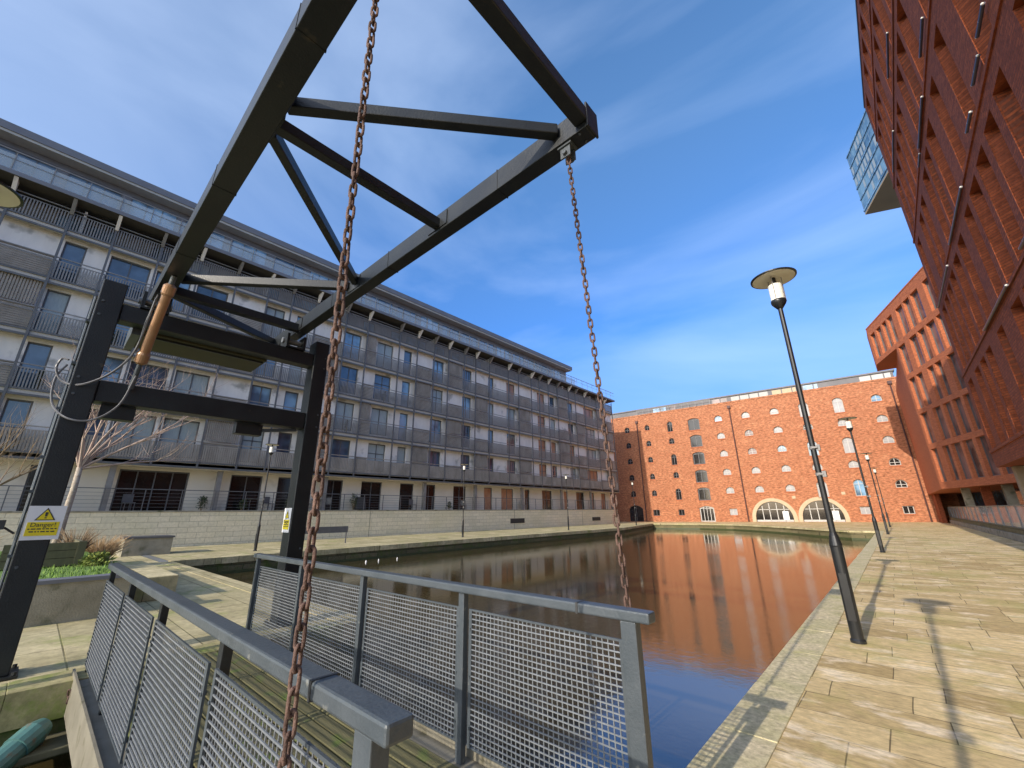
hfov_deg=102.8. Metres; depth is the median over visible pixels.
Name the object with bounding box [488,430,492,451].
balcony door
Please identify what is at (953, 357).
window
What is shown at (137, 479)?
patio door
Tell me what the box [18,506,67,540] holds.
warning sign
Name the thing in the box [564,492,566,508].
patio door
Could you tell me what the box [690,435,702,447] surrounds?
window
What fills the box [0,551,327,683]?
pier paving
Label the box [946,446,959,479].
window
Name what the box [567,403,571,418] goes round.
window
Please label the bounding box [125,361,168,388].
window
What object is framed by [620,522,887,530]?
quay paving
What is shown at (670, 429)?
window
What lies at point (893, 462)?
window
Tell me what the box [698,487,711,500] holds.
window
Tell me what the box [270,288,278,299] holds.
upper window
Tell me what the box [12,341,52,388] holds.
balcony door
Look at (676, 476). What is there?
window
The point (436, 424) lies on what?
window
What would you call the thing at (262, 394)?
window
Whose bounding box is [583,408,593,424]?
window
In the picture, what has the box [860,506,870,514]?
window
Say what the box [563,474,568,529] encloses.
street lamp
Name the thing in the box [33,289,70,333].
balcony door
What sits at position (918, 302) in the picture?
window
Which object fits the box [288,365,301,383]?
balcony door
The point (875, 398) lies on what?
window
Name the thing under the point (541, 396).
window
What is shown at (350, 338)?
window
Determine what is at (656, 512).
window
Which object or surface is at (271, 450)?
street lamp
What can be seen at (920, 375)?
window
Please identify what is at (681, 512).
window
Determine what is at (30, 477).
patio door
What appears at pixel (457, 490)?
patio door
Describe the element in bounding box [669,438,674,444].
window
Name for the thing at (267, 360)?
window
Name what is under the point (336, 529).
bench
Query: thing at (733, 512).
window
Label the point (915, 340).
window
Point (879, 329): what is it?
window
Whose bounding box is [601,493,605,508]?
patio door
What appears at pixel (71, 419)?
hydraulic hose
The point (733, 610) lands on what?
dock water
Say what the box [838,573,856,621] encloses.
access door
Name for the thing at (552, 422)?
balcony door
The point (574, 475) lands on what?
window
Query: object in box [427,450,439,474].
window
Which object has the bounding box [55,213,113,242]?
upper window
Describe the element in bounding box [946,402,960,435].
window
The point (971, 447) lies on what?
window
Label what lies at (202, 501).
terrace shrub
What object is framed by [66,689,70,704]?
short hanging chain
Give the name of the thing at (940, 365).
window
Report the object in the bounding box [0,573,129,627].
garden wall
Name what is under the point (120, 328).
window
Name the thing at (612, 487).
hanging chain
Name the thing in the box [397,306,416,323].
penthouse window
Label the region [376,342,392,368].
window
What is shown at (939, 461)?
window
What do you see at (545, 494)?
patio door
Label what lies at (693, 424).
window
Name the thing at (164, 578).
stone bench
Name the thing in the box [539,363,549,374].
penthouse window
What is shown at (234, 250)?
penthouse window
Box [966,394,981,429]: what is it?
window
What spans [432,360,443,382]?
window
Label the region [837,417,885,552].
street lamp
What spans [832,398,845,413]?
window
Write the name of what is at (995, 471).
window
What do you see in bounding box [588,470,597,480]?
window
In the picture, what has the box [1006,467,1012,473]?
window
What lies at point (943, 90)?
red brick block
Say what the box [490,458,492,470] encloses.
balcony door
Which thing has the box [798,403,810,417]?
window
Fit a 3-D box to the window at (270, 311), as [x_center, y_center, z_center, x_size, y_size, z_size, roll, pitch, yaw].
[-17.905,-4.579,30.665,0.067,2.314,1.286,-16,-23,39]
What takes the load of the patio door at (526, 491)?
in the apartment block at (502, 417)
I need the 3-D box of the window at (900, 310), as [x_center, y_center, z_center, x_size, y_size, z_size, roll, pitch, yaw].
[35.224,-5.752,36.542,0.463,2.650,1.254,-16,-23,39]
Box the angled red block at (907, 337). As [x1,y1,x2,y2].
[865,266,1023,526]
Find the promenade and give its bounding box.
[766,522,1023,767]
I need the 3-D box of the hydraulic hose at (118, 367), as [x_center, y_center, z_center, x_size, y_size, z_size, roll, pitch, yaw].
[-5.251,-0.538,5.359,1.093,1.195,0.210,-1,-18,2]
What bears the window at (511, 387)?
in the apartment block at (502, 417)
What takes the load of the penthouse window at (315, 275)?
in the apartment block at (502, 417)
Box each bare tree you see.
[0,400,99,485]
[29,337,225,542]
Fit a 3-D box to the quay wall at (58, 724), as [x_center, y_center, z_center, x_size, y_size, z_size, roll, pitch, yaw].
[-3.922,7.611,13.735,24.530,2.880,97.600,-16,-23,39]
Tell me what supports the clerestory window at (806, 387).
in the brick warehouse
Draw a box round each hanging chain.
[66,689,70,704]
[277,0,379,767]
[566,156,631,607]
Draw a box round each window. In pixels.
[0,143,57,183]
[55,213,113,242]
[63,172,122,209]
[79,409,106,451]
[101,357,124,381]
[104,256,150,298]
[107,414,156,454]
[111,324,129,345]
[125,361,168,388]
[127,197,177,230]
[150,246,171,261]
[152,271,190,311]
[157,418,199,458]
[171,370,209,395]
[184,219,225,249]
[191,261,210,274]
[191,285,227,322]
[230,238,267,265]
[240,432,263,461]
[249,385,271,405]
[255,360,275,377]
[262,306,284,336]
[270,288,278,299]
[272,255,304,278]
[293,297,316,310]
[309,270,336,292]
[330,439,349,469]
[334,401,353,430]
[339,365,357,394]
[343,332,361,359]
[356,294,366,304]
[367,443,384,471]
[370,295,392,314]
[370,408,387,435]
[373,374,390,401]
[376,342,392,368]
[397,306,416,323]
[421,315,438,331]
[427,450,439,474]
[429,419,440,440]
[431,389,441,411]
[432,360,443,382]
[442,324,458,339]
[460,455,468,477]
[461,425,469,447]
[462,332,476,346]
[462,369,470,390]
[462,396,470,418]
[480,339,493,353]
[497,346,509,359]
[506,383,513,402]
[507,408,513,427]
[507,434,514,453]
[507,460,514,479]
[513,352,523,364]
[526,358,536,369]
[537,393,543,409]
[538,416,544,433]
[538,440,545,458]
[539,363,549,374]
[539,464,546,475]
[551,368,560,379]
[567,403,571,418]
[568,424,572,439]
[570,446,574,461]
[570,468,575,478]
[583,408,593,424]
[585,428,594,444]
[586,449,596,465]
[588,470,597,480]
[653,407,665,412]
[653,510,660,516]
[667,422,673,432]
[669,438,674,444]
[671,454,677,465]
[673,472,679,478]
[676,489,682,500]
[678,509,685,515]
[688,418,700,431]
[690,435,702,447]
[693,452,705,465]
[695,470,708,483]
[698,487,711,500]
[700,506,715,521]
[712,398,726,403]
[714,416,722,422]
[717,433,725,439]
[720,450,728,457]
[723,469,731,475]
[726,487,734,494]
[730,508,738,515]
[731,392,767,400]
[741,412,750,418]
[745,430,753,436]
[748,448,757,454]
[752,467,760,474]
[755,486,764,493]
[770,408,779,415]
[772,387,795,394]
[773,427,783,433]
[777,445,787,452]
[781,465,791,472]
[786,484,795,492]
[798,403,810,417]
[803,384,817,389]
[807,441,820,456]
[816,482,830,497]
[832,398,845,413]
[838,420,845,426]
[842,437,854,453]
[848,461,858,468]
[853,479,865,496]
[859,372,890,381]
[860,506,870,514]
[871,395,883,402]
[873,333,880,356]
[877,415,889,422]
[878,328,886,351]
[883,436,895,444]
[884,322,892,346]
[889,316,898,341]
[889,458,902,466]
[895,480,908,488]
[898,306,909,333]
[901,344,912,372]
[902,506,916,514]
[906,299,916,326]
[912,335,924,364]
[912,378,923,407]
[913,291,925,319]
[919,373,931,403]
[920,329,933,358]
[923,412,936,442]
[925,279,936,308]
[929,321,943,353]
[930,366,943,398]
[934,448,946,481]
[935,407,950,438]
[938,361,951,394]
[939,315,951,345]
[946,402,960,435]
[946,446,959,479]
[950,353,966,388]
[954,442,971,478]
[956,398,971,432]
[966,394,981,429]
[966,439,984,477]
[980,436,1000,475]
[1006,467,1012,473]
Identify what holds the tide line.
attached to the quay wall at (58, 724)
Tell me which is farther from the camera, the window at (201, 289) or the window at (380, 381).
the window at (380, 381)
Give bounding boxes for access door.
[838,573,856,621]
[876,530,881,545]
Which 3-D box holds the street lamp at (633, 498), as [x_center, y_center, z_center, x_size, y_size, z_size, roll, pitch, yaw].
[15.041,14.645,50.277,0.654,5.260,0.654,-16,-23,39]
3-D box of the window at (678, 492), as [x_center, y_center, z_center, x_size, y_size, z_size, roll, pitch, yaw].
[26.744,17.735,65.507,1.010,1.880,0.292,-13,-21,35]
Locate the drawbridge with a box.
[64,553,654,767]
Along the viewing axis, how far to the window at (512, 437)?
47.85 m
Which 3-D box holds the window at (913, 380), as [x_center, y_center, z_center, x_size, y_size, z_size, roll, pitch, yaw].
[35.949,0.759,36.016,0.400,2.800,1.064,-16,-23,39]
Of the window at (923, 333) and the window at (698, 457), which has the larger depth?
the window at (698, 457)
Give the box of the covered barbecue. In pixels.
[353,498,365,509]
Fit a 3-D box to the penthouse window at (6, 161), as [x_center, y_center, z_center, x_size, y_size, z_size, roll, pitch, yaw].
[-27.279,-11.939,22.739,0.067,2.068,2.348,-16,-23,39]
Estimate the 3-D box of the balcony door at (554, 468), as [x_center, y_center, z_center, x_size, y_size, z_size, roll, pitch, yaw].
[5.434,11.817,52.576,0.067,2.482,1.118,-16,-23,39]
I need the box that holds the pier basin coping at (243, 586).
[160,561,363,640]
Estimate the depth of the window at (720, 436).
63.89 m
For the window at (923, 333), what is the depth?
33.97 m
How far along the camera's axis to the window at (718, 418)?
64.72 m
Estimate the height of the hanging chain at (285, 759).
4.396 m
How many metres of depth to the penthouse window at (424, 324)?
42.77 m
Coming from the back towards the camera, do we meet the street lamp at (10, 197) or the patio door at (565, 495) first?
the patio door at (565, 495)
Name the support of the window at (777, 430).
in the brick warehouse
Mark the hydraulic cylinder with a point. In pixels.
(143, 355)
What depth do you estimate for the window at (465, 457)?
41.95 m
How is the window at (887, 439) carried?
in the brick warehouse
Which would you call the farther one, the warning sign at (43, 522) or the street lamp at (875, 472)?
the street lamp at (875, 472)
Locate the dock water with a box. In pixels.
[18,529,869,767]
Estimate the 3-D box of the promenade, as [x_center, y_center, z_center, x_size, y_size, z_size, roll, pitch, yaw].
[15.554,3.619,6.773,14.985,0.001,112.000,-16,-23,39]
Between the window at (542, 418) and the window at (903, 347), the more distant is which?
the window at (542, 418)
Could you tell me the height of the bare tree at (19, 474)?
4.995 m
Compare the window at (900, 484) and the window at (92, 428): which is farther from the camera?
the window at (900, 484)
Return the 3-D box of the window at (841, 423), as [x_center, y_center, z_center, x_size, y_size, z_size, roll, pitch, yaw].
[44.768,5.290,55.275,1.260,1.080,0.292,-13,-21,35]
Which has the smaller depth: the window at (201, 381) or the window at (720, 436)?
the window at (201, 381)
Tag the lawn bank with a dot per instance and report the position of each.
(66, 570)
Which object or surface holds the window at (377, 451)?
in the apartment block at (502, 417)
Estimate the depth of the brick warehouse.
59.09 m
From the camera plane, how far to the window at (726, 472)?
62.22 m
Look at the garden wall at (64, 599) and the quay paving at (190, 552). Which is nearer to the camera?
the garden wall at (64, 599)
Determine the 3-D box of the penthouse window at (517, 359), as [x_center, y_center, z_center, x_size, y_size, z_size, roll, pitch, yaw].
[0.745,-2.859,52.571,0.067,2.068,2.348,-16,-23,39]
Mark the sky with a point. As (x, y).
(727, 129)
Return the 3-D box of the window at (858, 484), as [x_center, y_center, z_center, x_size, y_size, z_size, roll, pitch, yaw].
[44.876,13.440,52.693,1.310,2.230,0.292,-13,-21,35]
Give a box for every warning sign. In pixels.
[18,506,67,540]
[282,508,291,532]
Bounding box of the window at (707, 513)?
[700,506,715,521]
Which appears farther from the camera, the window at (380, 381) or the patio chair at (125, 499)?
the window at (380, 381)
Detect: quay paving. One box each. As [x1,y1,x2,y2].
[152,523,642,560]
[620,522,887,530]
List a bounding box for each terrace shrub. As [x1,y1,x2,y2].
[196,496,207,509]
[236,499,246,509]
[350,493,357,509]
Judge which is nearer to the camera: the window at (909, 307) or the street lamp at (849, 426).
the street lamp at (849, 426)
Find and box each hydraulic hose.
[50,364,136,421]
[55,298,157,385]
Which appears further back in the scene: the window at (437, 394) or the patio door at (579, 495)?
the patio door at (579, 495)
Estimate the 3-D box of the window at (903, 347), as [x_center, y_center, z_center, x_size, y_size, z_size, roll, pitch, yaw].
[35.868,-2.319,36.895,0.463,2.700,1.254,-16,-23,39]
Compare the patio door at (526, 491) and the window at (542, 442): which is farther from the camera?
the window at (542, 442)
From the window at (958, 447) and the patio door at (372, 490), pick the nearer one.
the window at (958, 447)
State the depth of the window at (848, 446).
54.46 m
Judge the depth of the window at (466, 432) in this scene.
42.78 m
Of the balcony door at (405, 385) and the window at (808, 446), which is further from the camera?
the window at (808, 446)
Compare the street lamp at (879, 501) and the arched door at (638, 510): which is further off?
the arched door at (638, 510)
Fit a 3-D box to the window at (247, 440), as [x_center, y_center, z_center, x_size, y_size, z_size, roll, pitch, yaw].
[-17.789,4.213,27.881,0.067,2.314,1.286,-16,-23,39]
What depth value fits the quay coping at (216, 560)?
22.84 m
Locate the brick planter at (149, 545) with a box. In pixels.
[116,535,174,556]
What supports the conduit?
attached to the portal frame at (111, 311)
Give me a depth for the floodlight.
4.55 m
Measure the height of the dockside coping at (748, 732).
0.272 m
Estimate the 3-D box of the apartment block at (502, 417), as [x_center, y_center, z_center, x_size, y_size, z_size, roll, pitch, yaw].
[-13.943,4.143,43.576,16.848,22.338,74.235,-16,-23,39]
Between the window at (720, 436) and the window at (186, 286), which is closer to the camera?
the window at (186, 286)
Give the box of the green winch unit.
[0,718,68,767]
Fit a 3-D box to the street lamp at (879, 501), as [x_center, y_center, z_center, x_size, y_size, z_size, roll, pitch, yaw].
[24.317,7.226,27.237,0.654,5.260,0.654,-16,-23,39]
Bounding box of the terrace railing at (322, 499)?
[0,485,609,510]
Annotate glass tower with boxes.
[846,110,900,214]
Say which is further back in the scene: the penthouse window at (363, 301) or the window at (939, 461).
the penthouse window at (363, 301)
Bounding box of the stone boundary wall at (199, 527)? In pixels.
[0,509,617,550]
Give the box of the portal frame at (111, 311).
[0,279,329,680]
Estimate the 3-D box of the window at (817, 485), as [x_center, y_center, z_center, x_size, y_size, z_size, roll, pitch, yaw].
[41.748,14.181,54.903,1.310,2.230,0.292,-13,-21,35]
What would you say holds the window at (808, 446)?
in the brick warehouse
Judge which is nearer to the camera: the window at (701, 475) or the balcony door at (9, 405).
the balcony door at (9, 405)
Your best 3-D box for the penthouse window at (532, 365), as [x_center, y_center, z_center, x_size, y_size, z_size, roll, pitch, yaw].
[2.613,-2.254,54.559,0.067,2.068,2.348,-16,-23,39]
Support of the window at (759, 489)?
in the brick warehouse
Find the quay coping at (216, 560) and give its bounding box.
[168,524,652,565]
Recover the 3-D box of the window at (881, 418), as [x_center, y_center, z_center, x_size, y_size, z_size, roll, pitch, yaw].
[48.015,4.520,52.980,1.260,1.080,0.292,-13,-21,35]
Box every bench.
[118,561,178,602]
[305,526,347,542]
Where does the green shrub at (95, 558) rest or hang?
on the lawn bank
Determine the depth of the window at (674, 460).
67.25 m
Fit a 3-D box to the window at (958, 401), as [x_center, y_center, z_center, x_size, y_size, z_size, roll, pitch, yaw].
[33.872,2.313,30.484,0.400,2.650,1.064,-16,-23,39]
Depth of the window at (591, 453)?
60.41 m
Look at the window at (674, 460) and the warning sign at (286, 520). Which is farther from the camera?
the window at (674, 460)
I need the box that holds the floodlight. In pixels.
[0,520,14,533]
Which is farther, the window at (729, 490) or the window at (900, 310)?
the window at (729, 490)
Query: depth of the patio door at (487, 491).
44.01 m
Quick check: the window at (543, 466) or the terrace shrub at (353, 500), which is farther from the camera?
the window at (543, 466)
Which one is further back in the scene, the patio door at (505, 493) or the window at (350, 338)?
the patio door at (505, 493)
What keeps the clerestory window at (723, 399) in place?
in the brick warehouse
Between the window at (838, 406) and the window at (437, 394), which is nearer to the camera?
the window at (437, 394)
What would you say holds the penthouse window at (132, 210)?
in the apartment block at (502, 417)
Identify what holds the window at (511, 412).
in the apartment block at (502, 417)
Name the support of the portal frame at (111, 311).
on the pier paving at (50, 649)
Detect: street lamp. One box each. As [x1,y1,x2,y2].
[0,181,23,207]
[253,444,278,550]
[460,464,468,536]
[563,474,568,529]
[629,481,636,524]
[750,267,866,644]
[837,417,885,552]
[861,453,888,533]
[871,468,890,526]
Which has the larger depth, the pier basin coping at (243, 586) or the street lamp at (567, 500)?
the street lamp at (567, 500)
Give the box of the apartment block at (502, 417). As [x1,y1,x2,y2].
[0,118,619,510]
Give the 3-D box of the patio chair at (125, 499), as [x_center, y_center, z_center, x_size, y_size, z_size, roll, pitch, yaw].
[-21.464,6.624,22.861,0.480,0.900,0.480,-11,-20,29]
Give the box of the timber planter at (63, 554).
[0,538,87,569]
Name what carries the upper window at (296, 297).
in the apartment block at (502, 417)
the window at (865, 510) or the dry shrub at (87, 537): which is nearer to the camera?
the dry shrub at (87, 537)
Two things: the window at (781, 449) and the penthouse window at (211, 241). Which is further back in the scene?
the window at (781, 449)
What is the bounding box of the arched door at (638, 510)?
[630,505,644,521]
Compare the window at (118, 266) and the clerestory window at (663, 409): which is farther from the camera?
the clerestory window at (663, 409)
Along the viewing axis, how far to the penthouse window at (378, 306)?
38.79 m
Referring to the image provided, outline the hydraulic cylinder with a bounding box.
[128,275,176,388]
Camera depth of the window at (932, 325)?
32.60 m
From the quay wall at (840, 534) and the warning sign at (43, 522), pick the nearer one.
the warning sign at (43, 522)
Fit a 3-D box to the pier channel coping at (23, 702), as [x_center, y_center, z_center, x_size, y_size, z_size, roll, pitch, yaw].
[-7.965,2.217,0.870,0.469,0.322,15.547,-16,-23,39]
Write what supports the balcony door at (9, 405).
in the apartment block at (502, 417)
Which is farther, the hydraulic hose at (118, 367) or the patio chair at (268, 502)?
the patio chair at (268, 502)
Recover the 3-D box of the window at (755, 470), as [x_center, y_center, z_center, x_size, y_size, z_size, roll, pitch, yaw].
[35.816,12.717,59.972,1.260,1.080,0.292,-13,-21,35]
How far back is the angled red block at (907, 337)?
33.86 m
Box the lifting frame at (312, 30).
[123,0,598,371]
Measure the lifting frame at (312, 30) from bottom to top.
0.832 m
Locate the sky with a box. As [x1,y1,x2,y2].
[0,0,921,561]
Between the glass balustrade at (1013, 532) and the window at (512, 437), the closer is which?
the glass balustrade at (1013, 532)
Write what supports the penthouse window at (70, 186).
in the apartment block at (502, 417)
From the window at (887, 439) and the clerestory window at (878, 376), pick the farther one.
the clerestory window at (878, 376)
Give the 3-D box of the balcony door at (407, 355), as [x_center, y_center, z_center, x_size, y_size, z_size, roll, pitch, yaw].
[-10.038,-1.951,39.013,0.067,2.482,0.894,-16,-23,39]
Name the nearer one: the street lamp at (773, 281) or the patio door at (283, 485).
the street lamp at (773, 281)
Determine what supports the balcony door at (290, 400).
in the apartment block at (502, 417)
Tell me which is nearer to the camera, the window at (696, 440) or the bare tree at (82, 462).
the bare tree at (82, 462)
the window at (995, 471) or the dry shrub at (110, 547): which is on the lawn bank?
the dry shrub at (110, 547)
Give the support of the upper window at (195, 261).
in the apartment block at (502, 417)
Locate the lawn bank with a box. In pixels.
[0,551,110,580]
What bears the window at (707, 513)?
in the brick warehouse
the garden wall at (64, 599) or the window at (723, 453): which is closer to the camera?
the garden wall at (64, 599)
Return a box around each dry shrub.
[56,527,104,549]
[82,534,130,558]
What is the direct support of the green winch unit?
attached to the quay wall at (58, 724)
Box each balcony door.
[0,398,33,449]
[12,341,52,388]
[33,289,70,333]
[53,242,87,283]
[274,432,291,467]
[283,391,297,410]
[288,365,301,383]
[396,447,405,474]
[398,413,407,439]
[401,381,409,406]
[403,351,411,374]
[488,377,492,397]
[488,403,492,423]
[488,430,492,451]
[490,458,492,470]
[549,397,553,414]
[550,419,554,436]
[551,442,555,460]
[552,466,556,476]
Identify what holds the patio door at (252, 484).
in the apartment block at (502, 417)
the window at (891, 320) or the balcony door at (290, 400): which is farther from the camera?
the window at (891, 320)
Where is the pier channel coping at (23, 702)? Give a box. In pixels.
[0,619,342,732]
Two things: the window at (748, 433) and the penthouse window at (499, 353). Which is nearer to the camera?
the penthouse window at (499, 353)
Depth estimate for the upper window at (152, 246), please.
27.12 m
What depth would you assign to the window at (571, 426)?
57.72 m
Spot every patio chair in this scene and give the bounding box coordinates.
[120,494,135,510]
[264,497,273,509]
[325,498,331,509]
[409,499,415,509]
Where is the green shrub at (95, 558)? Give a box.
[71,549,117,566]
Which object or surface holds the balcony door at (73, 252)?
in the apartment block at (502, 417)
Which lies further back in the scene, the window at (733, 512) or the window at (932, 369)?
the window at (733, 512)
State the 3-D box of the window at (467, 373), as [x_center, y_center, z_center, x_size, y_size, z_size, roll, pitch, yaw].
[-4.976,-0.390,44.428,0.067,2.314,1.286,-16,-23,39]
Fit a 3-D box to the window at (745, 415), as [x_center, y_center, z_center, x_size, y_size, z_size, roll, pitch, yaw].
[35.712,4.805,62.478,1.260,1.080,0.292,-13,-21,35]
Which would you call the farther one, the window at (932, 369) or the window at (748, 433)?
the window at (748, 433)
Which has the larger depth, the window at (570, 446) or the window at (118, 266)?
the window at (570, 446)
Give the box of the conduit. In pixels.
[0,296,97,591]
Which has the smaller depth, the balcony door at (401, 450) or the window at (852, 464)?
the balcony door at (401, 450)
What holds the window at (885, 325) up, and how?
in the angled red block at (907, 337)
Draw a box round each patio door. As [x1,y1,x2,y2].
[16,465,41,510]
[109,469,189,510]
[225,475,262,509]
[274,477,290,509]
[325,480,342,509]
[360,481,381,509]
[399,483,412,509]
[425,485,434,509]
[453,486,464,509]
[484,488,491,509]
[501,488,512,509]
[525,490,528,508]
[542,490,551,508]
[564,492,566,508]
[576,492,583,508]
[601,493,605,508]
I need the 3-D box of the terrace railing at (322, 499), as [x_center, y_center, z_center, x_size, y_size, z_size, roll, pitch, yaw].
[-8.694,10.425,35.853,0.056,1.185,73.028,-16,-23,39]
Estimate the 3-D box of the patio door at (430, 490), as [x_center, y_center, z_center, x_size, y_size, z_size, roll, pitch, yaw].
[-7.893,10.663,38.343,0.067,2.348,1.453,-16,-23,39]
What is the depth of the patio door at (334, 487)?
31.99 m
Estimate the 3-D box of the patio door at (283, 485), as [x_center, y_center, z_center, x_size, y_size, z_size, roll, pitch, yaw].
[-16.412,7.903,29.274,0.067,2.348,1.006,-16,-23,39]
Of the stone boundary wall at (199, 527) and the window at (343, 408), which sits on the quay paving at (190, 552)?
the stone boundary wall at (199, 527)
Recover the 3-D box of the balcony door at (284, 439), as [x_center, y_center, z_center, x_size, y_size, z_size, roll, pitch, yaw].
[-16.443,4.729,29.288,0.067,2.482,0.950,-16,-23,39]
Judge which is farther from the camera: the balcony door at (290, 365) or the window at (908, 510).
the window at (908, 510)
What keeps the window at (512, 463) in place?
in the apartment block at (502, 417)
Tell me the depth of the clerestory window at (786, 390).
60.88 m
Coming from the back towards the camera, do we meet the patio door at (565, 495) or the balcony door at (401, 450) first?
the patio door at (565, 495)
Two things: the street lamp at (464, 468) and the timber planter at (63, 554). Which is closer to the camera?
the timber planter at (63, 554)
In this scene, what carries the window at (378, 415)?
in the apartment block at (502, 417)
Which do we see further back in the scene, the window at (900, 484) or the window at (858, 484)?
the window at (858, 484)
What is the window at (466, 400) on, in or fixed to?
in the apartment block at (502, 417)
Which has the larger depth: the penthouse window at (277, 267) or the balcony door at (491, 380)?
the balcony door at (491, 380)
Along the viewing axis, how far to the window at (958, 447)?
31.57 m
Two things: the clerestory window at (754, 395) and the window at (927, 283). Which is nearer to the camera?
the window at (927, 283)
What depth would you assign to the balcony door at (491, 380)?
47.23 m
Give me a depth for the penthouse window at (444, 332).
44.77 m
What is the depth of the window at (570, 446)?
56.84 m
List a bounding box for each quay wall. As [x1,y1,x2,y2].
[0,526,652,746]
[653,525,874,538]
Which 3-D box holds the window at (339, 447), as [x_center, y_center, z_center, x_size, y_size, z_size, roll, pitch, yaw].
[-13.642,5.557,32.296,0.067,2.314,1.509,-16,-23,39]
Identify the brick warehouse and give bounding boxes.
[610,369,964,521]
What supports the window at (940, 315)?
in the angled red block at (907, 337)
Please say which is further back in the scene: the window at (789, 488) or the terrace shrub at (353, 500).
the window at (789, 488)
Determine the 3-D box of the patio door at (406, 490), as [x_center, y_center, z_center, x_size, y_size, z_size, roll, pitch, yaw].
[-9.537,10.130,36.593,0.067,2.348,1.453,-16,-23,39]
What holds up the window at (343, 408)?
in the apartment block at (502, 417)
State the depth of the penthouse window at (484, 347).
48.74 m
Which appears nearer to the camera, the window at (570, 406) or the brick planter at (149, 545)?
the brick planter at (149, 545)
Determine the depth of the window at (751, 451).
60.88 m
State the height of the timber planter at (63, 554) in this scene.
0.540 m
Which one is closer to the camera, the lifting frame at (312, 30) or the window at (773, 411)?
the lifting frame at (312, 30)
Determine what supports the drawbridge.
on the pier channel coping at (23, 702)
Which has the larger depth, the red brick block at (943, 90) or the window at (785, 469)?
the window at (785, 469)
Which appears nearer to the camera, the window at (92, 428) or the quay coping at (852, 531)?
the window at (92, 428)
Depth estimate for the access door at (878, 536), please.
15.66 m
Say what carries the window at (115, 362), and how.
in the apartment block at (502, 417)
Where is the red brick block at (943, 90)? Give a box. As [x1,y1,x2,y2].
[855,0,1023,499]
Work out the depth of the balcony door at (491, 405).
46.27 m
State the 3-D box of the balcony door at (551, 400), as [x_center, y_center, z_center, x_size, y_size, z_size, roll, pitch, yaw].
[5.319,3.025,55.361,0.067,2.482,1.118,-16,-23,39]
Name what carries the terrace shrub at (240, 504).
on the stone boundary wall at (199, 527)
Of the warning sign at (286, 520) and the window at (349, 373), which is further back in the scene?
the window at (349, 373)
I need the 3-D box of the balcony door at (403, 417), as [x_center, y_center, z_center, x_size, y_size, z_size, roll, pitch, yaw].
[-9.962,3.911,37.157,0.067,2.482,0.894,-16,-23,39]
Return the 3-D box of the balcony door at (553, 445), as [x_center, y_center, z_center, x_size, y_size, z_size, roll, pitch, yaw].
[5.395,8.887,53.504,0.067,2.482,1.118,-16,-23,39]
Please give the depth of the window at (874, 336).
42.46 m
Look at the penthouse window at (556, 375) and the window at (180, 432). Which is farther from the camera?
the penthouse window at (556, 375)
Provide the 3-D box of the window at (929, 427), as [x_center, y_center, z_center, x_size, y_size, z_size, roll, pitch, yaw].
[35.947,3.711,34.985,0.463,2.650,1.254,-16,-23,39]
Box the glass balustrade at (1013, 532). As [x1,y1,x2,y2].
[947,505,1023,542]
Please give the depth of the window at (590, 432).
61.41 m
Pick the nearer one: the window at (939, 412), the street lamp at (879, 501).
the street lamp at (879, 501)
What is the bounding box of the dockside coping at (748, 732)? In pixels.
[686,531,883,767]
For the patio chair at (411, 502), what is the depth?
36.34 m
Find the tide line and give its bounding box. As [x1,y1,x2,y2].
[15,528,870,767]
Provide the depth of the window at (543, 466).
51.10 m
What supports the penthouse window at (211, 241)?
in the apartment block at (502, 417)
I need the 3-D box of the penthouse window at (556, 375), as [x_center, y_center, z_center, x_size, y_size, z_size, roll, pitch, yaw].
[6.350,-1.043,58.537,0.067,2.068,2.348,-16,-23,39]
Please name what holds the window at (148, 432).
in the apartment block at (502, 417)
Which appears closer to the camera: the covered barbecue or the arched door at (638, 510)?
the covered barbecue
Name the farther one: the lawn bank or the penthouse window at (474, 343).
the penthouse window at (474, 343)
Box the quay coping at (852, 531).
[653,523,874,532]
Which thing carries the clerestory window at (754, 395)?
in the brick warehouse

